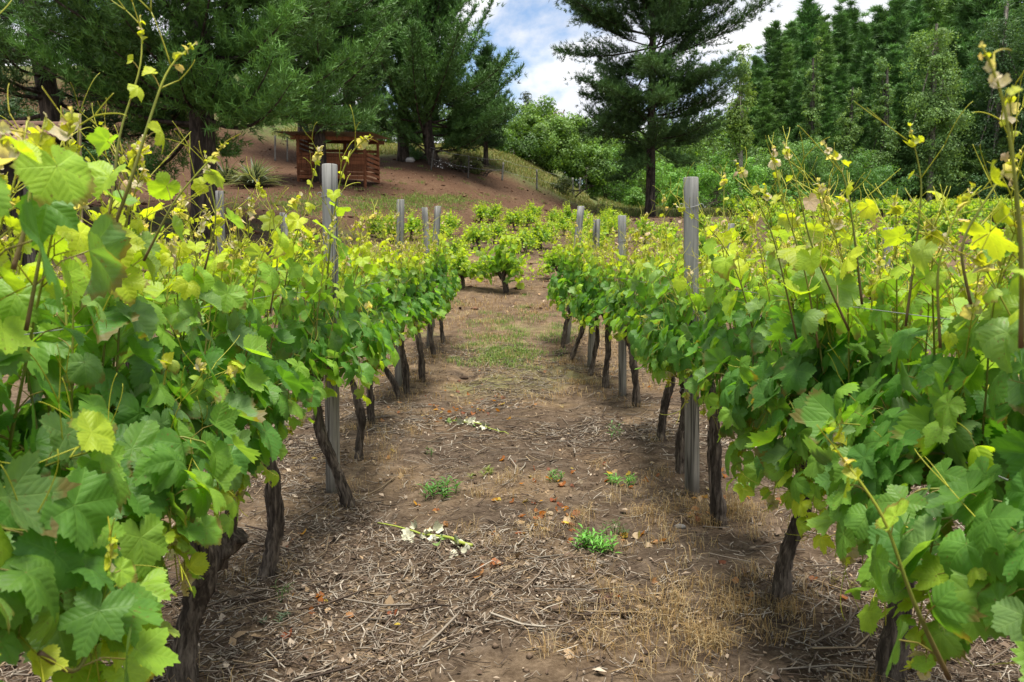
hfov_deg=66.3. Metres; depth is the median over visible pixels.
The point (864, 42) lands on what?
pine tree
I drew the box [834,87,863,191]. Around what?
poplar tree
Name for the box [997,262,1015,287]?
grape vine
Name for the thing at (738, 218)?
bush vine
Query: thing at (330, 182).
vineyard post
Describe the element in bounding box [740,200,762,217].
bush vine
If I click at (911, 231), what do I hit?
bush vine
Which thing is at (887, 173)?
bush
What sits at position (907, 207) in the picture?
bush vine
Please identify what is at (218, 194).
vineyard post
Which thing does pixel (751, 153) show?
broadleaf tree
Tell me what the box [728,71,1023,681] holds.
grape vine
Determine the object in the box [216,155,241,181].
flax plant
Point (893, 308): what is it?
grape vine
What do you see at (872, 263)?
grape vine
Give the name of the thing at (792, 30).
pine tree
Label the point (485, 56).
pine tree
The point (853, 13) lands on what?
pine tree
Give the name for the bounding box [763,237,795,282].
bush vine
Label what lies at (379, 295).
grape vine
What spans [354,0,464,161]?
pine tree
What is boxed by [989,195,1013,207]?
bush vine
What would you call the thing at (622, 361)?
vineyard post
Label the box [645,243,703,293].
bush vine
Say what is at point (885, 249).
vineyard post
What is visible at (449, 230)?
bush vine
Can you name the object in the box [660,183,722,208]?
bush
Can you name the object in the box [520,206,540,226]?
bush vine
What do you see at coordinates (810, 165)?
bush
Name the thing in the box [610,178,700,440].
grape vine
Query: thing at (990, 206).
bush vine
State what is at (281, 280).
grape vine
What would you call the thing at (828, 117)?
pine tree
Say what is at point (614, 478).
weed
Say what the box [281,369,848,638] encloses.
fallen leaves
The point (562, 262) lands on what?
grape vine
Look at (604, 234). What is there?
bush vine
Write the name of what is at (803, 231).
bush vine
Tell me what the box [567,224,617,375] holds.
grape vine
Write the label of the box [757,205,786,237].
bush vine
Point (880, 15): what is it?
pine tree
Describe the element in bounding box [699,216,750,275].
grape vine
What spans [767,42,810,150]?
pine tree
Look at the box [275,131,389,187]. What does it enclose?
shed
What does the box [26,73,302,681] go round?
grape vine
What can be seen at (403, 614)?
leaf crumbs
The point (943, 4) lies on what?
pine tree
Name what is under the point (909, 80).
pine tree
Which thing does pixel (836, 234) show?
bush vine
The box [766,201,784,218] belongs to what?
bush vine
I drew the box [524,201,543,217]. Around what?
bush vine
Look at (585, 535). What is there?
weed
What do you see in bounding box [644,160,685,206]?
bush
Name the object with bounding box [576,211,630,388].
grape vine
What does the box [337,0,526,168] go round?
pine tree
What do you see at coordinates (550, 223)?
bush vine
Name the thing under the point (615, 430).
weed
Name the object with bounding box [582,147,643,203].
bush
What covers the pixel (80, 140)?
pole
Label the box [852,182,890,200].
bush
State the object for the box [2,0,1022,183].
sky
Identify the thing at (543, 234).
bush vine
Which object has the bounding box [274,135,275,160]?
fence post
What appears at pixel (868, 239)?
grape vine
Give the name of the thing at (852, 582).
weed
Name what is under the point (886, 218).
bush vine
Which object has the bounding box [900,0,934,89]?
pine tree
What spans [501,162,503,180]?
fence post
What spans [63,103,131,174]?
broadleaf tree
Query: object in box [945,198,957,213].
bush vine
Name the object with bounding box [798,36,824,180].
poplar tree
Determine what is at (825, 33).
pine tree
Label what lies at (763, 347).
grape vine
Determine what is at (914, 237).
bush vine
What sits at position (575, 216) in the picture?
bush vine
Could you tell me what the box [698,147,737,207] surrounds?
bush
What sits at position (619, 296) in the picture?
grape vine
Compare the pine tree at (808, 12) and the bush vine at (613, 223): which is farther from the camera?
the pine tree at (808, 12)
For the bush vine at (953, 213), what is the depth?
27.42 m
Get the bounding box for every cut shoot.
[378,519,472,557]
[445,417,507,433]
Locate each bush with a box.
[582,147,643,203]
[617,166,668,207]
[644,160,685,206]
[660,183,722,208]
[663,164,724,208]
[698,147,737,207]
[717,157,773,206]
[736,184,772,207]
[745,146,804,204]
[775,140,829,200]
[775,183,809,204]
[792,136,847,199]
[817,148,885,202]
[848,162,918,203]
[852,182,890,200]
[932,173,1009,201]
[972,185,1022,198]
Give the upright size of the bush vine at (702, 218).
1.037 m
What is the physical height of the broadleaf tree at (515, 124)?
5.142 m
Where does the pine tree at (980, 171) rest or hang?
on the ground at (558, 667)
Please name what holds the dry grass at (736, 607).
on the ground at (558, 667)
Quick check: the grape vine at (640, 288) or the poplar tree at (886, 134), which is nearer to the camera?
the grape vine at (640, 288)
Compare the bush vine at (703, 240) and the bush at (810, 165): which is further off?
the bush at (810, 165)
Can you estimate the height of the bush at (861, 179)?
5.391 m
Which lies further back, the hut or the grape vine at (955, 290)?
the hut
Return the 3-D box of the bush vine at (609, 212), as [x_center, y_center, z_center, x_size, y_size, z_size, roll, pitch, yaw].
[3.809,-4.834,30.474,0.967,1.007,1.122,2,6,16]
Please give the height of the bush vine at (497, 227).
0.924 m
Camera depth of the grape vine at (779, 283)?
8.49 m
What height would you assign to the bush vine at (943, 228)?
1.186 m
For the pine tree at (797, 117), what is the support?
on the ground at (558, 667)
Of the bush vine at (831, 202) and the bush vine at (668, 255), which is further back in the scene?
the bush vine at (831, 202)
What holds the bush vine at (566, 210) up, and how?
on the ground at (558, 667)
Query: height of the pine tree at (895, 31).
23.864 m
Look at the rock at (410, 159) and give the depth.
44.59 m
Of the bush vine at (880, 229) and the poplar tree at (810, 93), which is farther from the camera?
the poplar tree at (810, 93)
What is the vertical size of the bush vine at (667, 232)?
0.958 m
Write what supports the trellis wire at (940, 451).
attached to the vineyard post at (692, 451)
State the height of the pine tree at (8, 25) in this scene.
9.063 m
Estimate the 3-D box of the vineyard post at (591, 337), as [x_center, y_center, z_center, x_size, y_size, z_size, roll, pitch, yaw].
[0.962,-0.519,9.232,0.140,1.814,0.083,0,6,-1]
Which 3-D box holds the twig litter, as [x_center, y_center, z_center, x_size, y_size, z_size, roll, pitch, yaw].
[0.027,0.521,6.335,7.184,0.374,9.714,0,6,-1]
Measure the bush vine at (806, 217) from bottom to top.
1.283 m
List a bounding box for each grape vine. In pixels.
[0,0,260,681]
[1,226,68,336]
[7,258,179,375]
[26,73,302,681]
[81,101,344,581]
[122,234,204,368]
[160,230,239,334]
[207,231,273,324]
[246,241,298,325]
[258,232,318,313]
[270,215,319,305]
[288,106,399,509]
[312,206,410,460]
[338,208,416,426]
[361,194,426,398]
[379,219,446,382]
[385,209,439,393]
[415,235,454,357]
[425,205,461,343]
[546,226,582,347]
[548,213,610,361]
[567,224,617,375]
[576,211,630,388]
[601,225,648,407]
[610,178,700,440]
[627,163,777,526]
[630,201,739,473]
[694,127,900,607]
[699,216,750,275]
[701,228,760,336]
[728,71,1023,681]
[735,256,773,316]
[750,241,806,341]
[766,234,884,314]
[817,41,1023,681]
[829,216,879,277]
[856,240,908,298]
[860,247,946,341]
[870,246,953,350]
[891,256,1007,357]
[935,256,998,294]
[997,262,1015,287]
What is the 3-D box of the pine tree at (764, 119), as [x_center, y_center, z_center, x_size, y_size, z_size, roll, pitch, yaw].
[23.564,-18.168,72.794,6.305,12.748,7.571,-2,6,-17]
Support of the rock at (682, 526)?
on the ground at (558, 667)
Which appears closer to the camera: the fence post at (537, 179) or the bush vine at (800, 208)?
the bush vine at (800, 208)
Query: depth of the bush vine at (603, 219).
29.36 m
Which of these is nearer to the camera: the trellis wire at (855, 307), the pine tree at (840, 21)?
the trellis wire at (855, 307)
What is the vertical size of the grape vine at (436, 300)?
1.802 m
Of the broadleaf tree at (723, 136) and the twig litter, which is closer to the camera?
the twig litter
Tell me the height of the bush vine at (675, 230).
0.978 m
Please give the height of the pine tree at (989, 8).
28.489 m
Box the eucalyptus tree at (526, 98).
[518,91,538,110]
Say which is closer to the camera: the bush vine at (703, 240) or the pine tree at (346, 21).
the bush vine at (703, 240)
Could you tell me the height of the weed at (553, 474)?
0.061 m
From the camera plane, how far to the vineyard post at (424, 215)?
11.45 m
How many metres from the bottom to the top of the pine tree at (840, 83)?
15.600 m
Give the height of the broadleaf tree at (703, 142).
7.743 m
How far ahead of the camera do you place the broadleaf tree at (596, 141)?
82.94 m
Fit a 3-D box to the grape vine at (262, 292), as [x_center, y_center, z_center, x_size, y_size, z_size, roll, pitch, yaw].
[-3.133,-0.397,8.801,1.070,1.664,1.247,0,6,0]
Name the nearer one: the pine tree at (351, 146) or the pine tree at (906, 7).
the pine tree at (351, 146)
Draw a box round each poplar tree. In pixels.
[723,43,757,199]
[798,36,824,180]
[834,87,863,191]
[865,56,901,176]
[897,0,976,202]
[959,0,1023,199]
[992,3,1023,198]
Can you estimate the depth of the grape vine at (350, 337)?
3.90 m
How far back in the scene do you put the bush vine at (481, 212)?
30.35 m
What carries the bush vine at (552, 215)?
on the ground at (558, 667)
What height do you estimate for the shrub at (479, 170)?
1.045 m
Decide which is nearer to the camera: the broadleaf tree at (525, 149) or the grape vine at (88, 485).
the grape vine at (88, 485)
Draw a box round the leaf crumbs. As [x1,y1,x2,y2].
[3,148,1020,681]
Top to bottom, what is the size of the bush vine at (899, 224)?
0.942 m
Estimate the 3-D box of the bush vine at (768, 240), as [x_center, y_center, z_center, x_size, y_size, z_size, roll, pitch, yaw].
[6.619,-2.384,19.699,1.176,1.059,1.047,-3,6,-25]
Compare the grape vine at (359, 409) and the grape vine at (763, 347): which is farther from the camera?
the grape vine at (359, 409)
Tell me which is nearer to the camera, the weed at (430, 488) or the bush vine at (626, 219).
the weed at (430, 488)
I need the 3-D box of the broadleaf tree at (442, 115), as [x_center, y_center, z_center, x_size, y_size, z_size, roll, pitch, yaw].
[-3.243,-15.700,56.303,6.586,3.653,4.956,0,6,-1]
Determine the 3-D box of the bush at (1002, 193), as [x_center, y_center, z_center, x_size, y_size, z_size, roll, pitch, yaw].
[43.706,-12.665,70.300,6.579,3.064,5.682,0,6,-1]
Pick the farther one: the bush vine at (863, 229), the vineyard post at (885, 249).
the bush vine at (863, 229)
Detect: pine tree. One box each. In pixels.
[0,0,22,64]
[0,0,188,217]
[0,0,397,237]
[219,0,418,182]
[220,0,351,159]
[308,63,342,110]
[328,0,425,153]
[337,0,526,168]
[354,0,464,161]
[365,67,397,125]
[456,42,521,165]
[548,0,781,216]
[721,45,778,206]
[730,19,804,152]
[737,76,797,188]
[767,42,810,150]
[773,70,824,181]
[779,19,807,84]
[779,54,831,140]
[793,0,839,94]
[796,74,853,206]
[798,13,839,96]
[827,54,859,133]
[829,0,855,86]
[830,77,895,195]
[842,0,865,60]
[845,10,879,115]
[850,3,911,63]
[855,50,903,149]
[862,42,947,199]
[864,66,916,198]
[874,0,936,180]
[878,81,934,200]
[895,42,953,200]
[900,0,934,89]
[903,0,913,17]
[919,0,950,55]
[924,0,1017,202]
[925,0,978,138]
[935,0,985,196]
[937,15,1022,198]
[940,0,948,19]
[952,44,1023,200]
[954,0,1021,172]
[988,2,1023,190]
[1008,0,1023,53]
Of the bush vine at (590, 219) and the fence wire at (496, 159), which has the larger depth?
the fence wire at (496, 159)
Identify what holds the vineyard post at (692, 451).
on the ground at (558, 667)
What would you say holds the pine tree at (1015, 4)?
on the ground at (558, 667)
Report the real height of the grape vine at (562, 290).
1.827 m
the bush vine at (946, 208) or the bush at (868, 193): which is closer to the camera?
the bush vine at (946, 208)
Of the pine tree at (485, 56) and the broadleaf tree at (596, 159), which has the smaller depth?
the pine tree at (485, 56)
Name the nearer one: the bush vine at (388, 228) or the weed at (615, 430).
the weed at (615, 430)
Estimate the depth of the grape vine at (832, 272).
7.17 m
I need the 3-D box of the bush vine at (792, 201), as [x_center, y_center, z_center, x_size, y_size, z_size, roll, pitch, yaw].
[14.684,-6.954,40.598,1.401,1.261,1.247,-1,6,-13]
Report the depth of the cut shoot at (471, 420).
6.29 m
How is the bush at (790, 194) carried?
on the ground at (558, 667)
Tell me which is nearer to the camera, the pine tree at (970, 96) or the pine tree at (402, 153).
the pine tree at (402, 153)
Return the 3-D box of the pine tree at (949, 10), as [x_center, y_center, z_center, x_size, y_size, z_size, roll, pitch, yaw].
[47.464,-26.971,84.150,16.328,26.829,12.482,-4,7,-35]
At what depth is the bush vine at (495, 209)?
30.91 m
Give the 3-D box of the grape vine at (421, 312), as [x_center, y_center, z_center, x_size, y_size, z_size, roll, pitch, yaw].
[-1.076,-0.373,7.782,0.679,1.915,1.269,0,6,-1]
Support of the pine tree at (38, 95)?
on the ground at (558, 667)
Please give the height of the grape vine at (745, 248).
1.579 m
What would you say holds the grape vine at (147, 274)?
on the ground at (558, 667)
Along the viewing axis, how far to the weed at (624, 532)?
3.77 m
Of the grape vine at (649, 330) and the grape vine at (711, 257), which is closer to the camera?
the grape vine at (649, 330)
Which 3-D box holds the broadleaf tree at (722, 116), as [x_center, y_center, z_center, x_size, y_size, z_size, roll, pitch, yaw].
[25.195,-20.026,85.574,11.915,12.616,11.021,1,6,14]
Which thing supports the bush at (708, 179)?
on the ground at (558, 667)
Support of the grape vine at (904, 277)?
on the ground at (558, 667)
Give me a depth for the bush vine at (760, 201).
38.29 m
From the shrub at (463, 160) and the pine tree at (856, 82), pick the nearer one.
the shrub at (463, 160)
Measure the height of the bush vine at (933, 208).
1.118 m
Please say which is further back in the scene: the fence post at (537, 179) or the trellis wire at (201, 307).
the fence post at (537, 179)
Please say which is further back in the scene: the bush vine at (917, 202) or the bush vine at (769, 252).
the bush vine at (917, 202)
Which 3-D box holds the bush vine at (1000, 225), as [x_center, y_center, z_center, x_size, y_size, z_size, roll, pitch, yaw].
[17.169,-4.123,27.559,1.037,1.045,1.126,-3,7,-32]
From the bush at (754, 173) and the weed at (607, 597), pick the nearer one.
the weed at (607, 597)
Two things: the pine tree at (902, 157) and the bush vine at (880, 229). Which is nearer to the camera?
the bush vine at (880, 229)
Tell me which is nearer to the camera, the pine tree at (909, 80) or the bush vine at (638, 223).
the bush vine at (638, 223)
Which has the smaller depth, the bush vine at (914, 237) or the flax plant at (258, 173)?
the bush vine at (914, 237)
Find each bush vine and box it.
[363,207,390,234]
[369,208,408,243]
[404,208,422,239]
[416,228,446,251]
[431,219,455,238]
[432,210,464,235]
[440,231,471,262]
[446,239,490,287]
[458,223,541,292]
[459,218,497,249]
[469,199,490,221]
[483,215,511,242]
[484,198,504,222]
[501,205,528,230]
[508,220,540,253]
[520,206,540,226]
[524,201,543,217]
[526,215,558,248]
[535,239,568,278]
[541,217,562,239]
[544,206,566,220]
[553,212,572,232]
[559,200,576,223]
[563,227,603,254]
[567,222,589,238]
[571,205,593,221]
[583,211,601,228]
[584,221,614,252]
[591,212,609,226]
[598,205,620,218]
[600,215,617,236]
[610,211,632,227]
[626,216,657,243]
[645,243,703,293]
[650,220,683,249]
[650,225,677,251]
[699,211,719,236]
[699,227,716,260]
[700,240,759,273]
[711,211,745,236]
[719,195,737,216]
[732,197,755,218]
[732,217,761,246]
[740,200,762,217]
[753,198,767,214]
[756,227,794,255]
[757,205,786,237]
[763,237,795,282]
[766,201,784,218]
[774,221,827,248]
[784,194,807,209]
[787,198,817,215]
[787,206,814,222]
[791,211,816,234]
[810,205,844,235]
[817,195,836,212]
[822,215,862,251]
[831,224,882,276]
[833,197,852,211]
[834,204,865,222]
[843,213,872,235]
[849,202,879,221]
[863,220,908,252]
[871,221,904,240]
[874,197,896,217]
[874,214,906,230]
[874,240,960,281]
[888,198,910,217]
[894,201,916,217]
[899,209,915,231]
[900,228,922,245]
[903,210,941,240]
[909,240,965,259]
[911,198,926,219]
[917,201,948,220]
[921,211,964,245]
[922,200,951,220]
[925,208,960,229]
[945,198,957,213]
[955,202,989,225]
[956,224,1007,259]
[959,216,986,238]
[971,198,991,216]
[976,195,1006,221]
[982,214,1006,235]
[987,240,1018,273]
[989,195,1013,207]
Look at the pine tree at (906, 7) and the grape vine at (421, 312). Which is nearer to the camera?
the grape vine at (421, 312)
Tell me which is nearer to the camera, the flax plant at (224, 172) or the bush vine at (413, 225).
the bush vine at (413, 225)
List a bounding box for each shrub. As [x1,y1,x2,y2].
[447,153,487,171]
[452,160,494,176]
[550,177,594,197]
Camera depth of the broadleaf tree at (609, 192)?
72.78 m
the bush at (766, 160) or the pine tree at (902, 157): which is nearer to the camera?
the bush at (766, 160)
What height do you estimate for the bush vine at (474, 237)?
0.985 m
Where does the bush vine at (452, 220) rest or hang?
on the ground at (558, 667)
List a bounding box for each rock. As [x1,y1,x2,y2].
[406,157,414,161]
[674,524,685,528]
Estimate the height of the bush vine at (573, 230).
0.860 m
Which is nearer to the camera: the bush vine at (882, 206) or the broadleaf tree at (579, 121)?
the bush vine at (882, 206)
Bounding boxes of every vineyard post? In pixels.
[215,191,224,254]
[280,212,293,299]
[317,163,341,493]
[395,199,404,387]
[422,207,434,327]
[426,206,440,346]
[565,206,584,343]
[587,219,599,366]
[615,215,626,396]
[679,177,703,498]
[726,223,734,248]
[882,228,893,268]
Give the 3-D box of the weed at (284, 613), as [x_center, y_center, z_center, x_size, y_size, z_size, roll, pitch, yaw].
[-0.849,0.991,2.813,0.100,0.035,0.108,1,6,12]
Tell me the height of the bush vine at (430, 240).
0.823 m
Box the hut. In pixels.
[0,120,68,270]
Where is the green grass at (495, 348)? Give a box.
[219,161,682,370]
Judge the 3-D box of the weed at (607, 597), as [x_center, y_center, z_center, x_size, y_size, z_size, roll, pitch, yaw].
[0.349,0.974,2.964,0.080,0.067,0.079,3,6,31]
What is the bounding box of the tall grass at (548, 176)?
[0,69,972,216]
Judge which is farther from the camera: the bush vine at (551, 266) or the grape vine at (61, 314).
the bush vine at (551, 266)
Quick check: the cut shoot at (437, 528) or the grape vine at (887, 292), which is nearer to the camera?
the grape vine at (887, 292)
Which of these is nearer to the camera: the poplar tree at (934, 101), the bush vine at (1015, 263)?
the bush vine at (1015, 263)
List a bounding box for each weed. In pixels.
[258,611,290,622]
[271,579,293,602]
[418,475,460,500]
[467,464,494,478]
[547,469,564,481]
[570,523,620,555]
[594,589,613,606]
[598,519,628,538]
[603,472,636,486]
[606,420,624,439]
[825,571,858,588]
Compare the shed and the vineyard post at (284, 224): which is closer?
the vineyard post at (284, 224)
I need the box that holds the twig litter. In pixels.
[0,334,1022,681]
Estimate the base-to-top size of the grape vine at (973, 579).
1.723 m
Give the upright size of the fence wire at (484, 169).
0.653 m
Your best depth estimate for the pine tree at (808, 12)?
82.62 m
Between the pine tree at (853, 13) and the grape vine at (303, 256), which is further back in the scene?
the pine tree at (853, 13)
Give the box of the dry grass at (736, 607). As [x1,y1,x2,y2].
[164,223,934,681]
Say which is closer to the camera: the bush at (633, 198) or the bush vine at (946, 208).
the bush vine at (946, 208)
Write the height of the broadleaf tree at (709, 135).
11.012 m
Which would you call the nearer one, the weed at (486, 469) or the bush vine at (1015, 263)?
the weed at (486, 469)
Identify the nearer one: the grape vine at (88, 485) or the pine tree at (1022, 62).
the grape vine at (88, 485)
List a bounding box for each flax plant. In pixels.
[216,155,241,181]
[224,158,289,185]
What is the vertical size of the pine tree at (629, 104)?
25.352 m
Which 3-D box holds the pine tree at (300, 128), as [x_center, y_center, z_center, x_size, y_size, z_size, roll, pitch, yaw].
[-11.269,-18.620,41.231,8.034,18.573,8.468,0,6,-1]
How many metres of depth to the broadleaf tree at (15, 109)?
25.89 m
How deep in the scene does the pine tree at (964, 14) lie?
79.36 m
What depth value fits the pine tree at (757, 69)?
75.71 m
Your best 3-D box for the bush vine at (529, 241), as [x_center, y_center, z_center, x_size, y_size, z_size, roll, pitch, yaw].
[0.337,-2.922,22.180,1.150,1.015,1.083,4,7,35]
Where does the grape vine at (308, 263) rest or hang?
on the ground at (558, 667)
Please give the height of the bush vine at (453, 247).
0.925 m
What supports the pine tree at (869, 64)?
on the ground at (558, 667)
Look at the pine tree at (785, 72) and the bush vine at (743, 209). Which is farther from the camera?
the pine tree at (785, 72)
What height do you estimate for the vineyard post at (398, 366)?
2.026 m
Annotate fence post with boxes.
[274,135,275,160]
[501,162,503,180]
[536,169,537,190]
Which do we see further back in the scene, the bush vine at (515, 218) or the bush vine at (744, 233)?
the bush vine at (515, 218)
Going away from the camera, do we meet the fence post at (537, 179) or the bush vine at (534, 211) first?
the bush vine at (534, 211)
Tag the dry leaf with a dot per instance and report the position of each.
(566, 651)
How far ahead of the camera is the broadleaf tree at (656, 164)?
71.97 m
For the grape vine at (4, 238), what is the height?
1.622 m
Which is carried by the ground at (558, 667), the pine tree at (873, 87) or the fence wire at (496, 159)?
the pine tree at (873, 87)
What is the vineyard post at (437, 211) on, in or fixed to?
on the ground at (558, 667)
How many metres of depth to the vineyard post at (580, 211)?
10.38 m
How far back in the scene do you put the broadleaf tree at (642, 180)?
63.88 m
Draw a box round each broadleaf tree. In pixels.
[0,95,40,120]
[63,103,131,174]
[332,109,443,143]
[421,105,512,144]
[491,128,546,162]
[495,94,561,142]
[518,110,583,173]
[558,111,600,180]
[561,141,618,198]
[575,129,613,182]
[581,126,669,205]
[585,125,656,201]
[587,164,624,200]
[619,151,675,203]
[655,119,709,190]
[655,120,734,204]
[682,117,730,166]
[685,142,738,203]
[691,114,736,204]
[697,96,745,152]
[734,134,807,201]
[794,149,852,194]
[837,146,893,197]
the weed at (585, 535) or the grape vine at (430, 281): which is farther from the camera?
the grape vine at (430, 281)
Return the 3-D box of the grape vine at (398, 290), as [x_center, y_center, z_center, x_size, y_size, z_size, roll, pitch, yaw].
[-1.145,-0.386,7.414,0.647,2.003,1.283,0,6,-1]
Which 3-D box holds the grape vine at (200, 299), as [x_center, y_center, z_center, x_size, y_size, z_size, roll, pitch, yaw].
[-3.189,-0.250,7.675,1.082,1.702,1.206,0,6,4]
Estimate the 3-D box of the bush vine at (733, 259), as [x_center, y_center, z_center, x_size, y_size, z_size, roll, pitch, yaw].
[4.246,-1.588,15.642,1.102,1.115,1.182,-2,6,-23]
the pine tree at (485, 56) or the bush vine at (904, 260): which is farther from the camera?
the pine tree at (485, 56)
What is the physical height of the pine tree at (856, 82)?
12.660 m
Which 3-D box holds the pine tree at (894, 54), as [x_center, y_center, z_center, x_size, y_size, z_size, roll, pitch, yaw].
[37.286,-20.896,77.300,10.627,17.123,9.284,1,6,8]
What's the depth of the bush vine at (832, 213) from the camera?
26.84 m
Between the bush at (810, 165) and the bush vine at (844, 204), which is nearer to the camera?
the bush vine at (844, 204)
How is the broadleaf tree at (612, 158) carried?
on the ground at (558, 667)
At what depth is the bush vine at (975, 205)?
38.63 m
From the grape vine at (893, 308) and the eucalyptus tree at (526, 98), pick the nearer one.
the grape vine at (893, 308)
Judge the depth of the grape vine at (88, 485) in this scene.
1.34 m
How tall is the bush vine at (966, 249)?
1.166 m
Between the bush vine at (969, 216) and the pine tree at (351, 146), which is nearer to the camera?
the bush vine at (969, 216)
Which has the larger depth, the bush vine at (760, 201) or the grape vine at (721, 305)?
the bush vine at (760, 201)
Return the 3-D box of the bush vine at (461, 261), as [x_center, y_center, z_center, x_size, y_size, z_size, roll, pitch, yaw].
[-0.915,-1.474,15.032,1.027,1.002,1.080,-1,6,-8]
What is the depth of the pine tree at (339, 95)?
61.64 m
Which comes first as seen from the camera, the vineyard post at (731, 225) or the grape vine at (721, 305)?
the grape vine at (721, 305)
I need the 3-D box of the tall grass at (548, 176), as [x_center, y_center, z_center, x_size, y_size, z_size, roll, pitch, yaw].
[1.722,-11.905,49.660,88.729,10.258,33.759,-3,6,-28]
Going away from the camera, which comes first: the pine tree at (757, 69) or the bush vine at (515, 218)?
the bush vine at (515, 218)
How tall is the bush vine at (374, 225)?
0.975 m
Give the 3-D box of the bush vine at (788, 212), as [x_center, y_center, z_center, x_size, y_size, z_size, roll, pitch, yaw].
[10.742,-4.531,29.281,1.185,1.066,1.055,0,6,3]
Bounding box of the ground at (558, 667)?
[0,65,1023,681]
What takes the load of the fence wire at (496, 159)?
attached to the fence post
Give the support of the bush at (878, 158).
on the ground at (558, 667)
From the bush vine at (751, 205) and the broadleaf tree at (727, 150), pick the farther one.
the broadleaf tree at (727, 150)
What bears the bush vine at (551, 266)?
on the ground at (558, 667)
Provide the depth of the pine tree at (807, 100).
75.03 m
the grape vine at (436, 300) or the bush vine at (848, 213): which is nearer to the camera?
the grape vine at (436, 300)
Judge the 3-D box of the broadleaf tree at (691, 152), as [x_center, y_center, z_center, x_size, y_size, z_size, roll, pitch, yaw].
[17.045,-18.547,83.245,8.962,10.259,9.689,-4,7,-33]
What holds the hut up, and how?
on the ground at (558, 667)
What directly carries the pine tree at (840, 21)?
on the ground at (558, 667)
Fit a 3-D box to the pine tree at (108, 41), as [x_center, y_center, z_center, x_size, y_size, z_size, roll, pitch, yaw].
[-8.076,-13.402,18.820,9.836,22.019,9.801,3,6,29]
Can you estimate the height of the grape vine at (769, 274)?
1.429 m
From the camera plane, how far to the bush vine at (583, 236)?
19.78 m
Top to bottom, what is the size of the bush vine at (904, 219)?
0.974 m
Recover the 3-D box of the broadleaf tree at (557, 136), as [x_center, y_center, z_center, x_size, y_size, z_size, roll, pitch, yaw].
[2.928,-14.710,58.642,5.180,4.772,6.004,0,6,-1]
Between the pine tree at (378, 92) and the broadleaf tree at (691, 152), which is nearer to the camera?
the pine tree at (378, 92)
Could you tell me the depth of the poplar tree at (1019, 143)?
67.10 m
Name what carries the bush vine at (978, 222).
on the ground at (558, 667)
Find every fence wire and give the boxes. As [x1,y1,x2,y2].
[431,147,564,176]
[433,159,556,184]
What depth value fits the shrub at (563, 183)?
49.81 m
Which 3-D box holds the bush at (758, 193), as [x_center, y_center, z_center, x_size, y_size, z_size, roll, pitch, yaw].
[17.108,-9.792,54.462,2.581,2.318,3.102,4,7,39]
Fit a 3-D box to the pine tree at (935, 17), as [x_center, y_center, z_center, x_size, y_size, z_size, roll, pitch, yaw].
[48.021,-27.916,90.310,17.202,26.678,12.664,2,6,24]
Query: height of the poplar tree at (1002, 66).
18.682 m
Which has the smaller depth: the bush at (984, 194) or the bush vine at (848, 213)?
the bush vine at (848, 213)
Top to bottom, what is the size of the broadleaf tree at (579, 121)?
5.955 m
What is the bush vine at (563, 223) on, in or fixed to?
on the ground at (558, 667)
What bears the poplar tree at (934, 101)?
on the ground at (558, 667)
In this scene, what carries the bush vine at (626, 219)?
on the ground at (558, 667)
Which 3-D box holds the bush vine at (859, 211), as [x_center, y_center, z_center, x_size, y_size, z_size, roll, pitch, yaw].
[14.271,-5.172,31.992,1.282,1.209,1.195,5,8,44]
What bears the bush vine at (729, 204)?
on the ground at (558, 667)
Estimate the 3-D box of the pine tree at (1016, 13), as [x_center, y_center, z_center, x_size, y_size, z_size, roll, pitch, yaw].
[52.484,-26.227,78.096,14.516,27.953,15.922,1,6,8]
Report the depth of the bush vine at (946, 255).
16.18 m
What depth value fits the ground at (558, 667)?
4.18 m
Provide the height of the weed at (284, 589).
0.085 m
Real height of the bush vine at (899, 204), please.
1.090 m
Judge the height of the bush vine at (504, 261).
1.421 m
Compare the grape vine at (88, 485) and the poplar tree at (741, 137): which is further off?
the poplar tree at (741, 137)
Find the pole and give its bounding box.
[77,113,83,254]
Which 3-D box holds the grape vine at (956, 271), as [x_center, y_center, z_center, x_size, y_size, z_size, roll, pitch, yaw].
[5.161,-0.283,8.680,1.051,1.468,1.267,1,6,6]
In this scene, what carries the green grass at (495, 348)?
on the ground at (558, 667)
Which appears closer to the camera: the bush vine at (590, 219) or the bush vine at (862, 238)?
the bush vine at (862, 238)
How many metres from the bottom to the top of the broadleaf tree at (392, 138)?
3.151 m
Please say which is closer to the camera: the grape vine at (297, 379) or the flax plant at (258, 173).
the grape vine at (297, 379)
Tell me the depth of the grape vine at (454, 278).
10.42 m
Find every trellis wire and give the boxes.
[24,279,397,334]
[591,275,978,322]
[627,316,1007,480]
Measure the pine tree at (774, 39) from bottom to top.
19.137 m
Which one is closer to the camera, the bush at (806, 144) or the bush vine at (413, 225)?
the bush vine at (413, 225)

